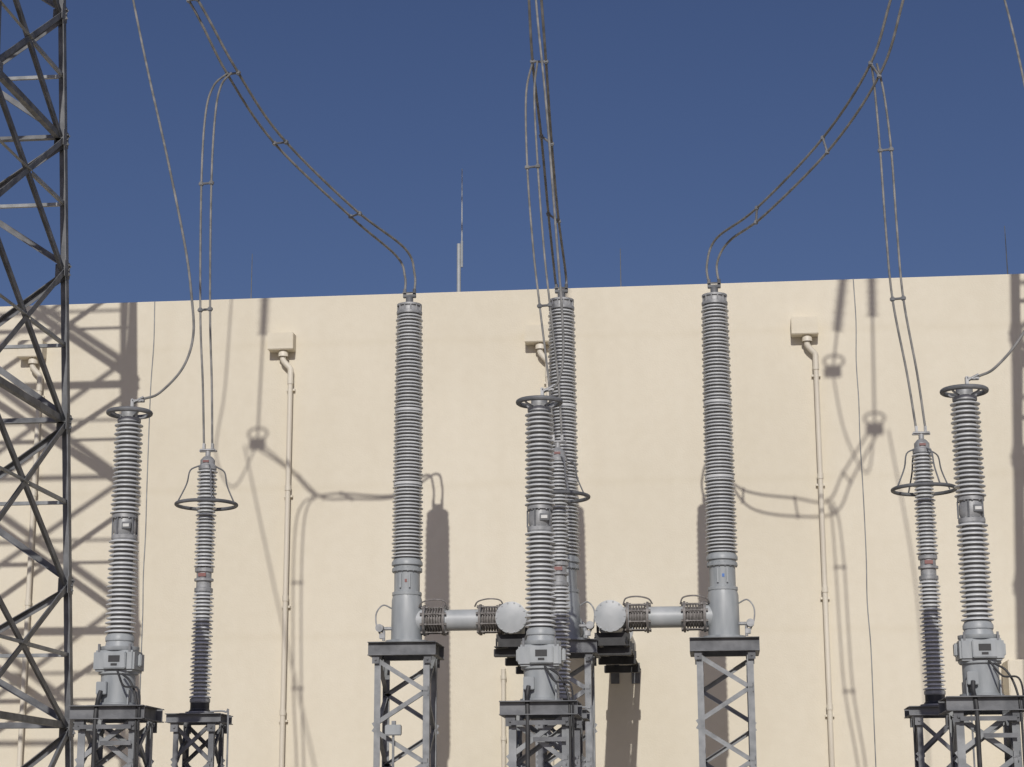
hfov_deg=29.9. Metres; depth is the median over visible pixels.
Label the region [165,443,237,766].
surge arrester
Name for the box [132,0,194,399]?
single conductor dropper
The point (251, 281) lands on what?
lightning rod
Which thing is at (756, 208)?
twin conductor jumper
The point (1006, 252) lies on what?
lightning rod
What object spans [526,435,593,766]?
surge arrester
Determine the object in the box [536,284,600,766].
gas insulated bushing
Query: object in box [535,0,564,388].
single conductor dropper
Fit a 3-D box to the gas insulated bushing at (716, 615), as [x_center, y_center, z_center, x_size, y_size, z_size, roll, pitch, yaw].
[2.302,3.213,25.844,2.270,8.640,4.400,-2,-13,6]
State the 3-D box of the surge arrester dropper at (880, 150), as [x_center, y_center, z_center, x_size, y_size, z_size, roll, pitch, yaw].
[4.409,-1.605,21.940,0.430,4.361,0.147,-2,-13,6]
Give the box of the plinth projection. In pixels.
[1002,659,1023,765]
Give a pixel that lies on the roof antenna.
(459, 256)
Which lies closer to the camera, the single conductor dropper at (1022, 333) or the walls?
the single conductor dropper at (1022, 333)
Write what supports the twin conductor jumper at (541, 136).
hanging from the insulator string
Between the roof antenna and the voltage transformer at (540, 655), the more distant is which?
the roof antenna
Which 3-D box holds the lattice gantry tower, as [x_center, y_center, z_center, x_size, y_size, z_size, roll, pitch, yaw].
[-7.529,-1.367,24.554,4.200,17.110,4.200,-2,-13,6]
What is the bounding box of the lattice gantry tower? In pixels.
[0,0,75,766]
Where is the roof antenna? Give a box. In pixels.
[457,175,462,291]
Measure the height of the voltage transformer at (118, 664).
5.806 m
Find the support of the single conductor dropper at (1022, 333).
attached to the voltage transformer at (979, 650)
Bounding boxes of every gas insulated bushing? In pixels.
[367,289,530,766]
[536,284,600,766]
[593,279,759,766]
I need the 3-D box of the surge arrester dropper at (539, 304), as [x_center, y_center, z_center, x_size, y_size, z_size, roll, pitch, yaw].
[0.359,-1.602,22.372,0.424,4.580,0.147,-2,-13,6]
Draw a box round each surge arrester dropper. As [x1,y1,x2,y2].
[198,72,231,442]
[525,60,562,437]
[871,63,925,428]
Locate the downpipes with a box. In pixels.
[17,335,834,766]
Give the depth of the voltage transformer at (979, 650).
17.65 m
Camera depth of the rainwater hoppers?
29.05 m
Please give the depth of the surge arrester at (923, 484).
21.00 m
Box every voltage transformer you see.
[68,396,163,766]
[499,385,582,766]
[938,373,1023,766]
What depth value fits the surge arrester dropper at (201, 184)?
22.83 m
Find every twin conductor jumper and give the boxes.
[186,0,415,288]
[528,0,567,283]
[705,0,903,278]
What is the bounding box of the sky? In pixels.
[0,0,1023,306]
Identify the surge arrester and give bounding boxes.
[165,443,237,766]
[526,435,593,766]
[891,426,975,766]
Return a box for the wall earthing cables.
[140,279,875,766]
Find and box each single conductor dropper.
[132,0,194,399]
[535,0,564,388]
[978,0,1023,376]
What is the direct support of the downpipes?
attached to the walls
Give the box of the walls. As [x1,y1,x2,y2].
[0,274,1023,766]
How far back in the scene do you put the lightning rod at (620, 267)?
29.60 m
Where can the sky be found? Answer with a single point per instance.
(672, 121)
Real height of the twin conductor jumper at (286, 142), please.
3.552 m
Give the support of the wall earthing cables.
attached to the walls
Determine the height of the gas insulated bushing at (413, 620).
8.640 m
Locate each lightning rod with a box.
[250,254,252,298]
[620,248,620,286]
[1004,226,1007,273]
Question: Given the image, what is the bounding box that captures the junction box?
[385,721,401,766]
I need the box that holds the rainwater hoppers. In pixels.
[17,316,818,359]
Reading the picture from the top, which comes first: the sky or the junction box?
the sky
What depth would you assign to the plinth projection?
26.80 m

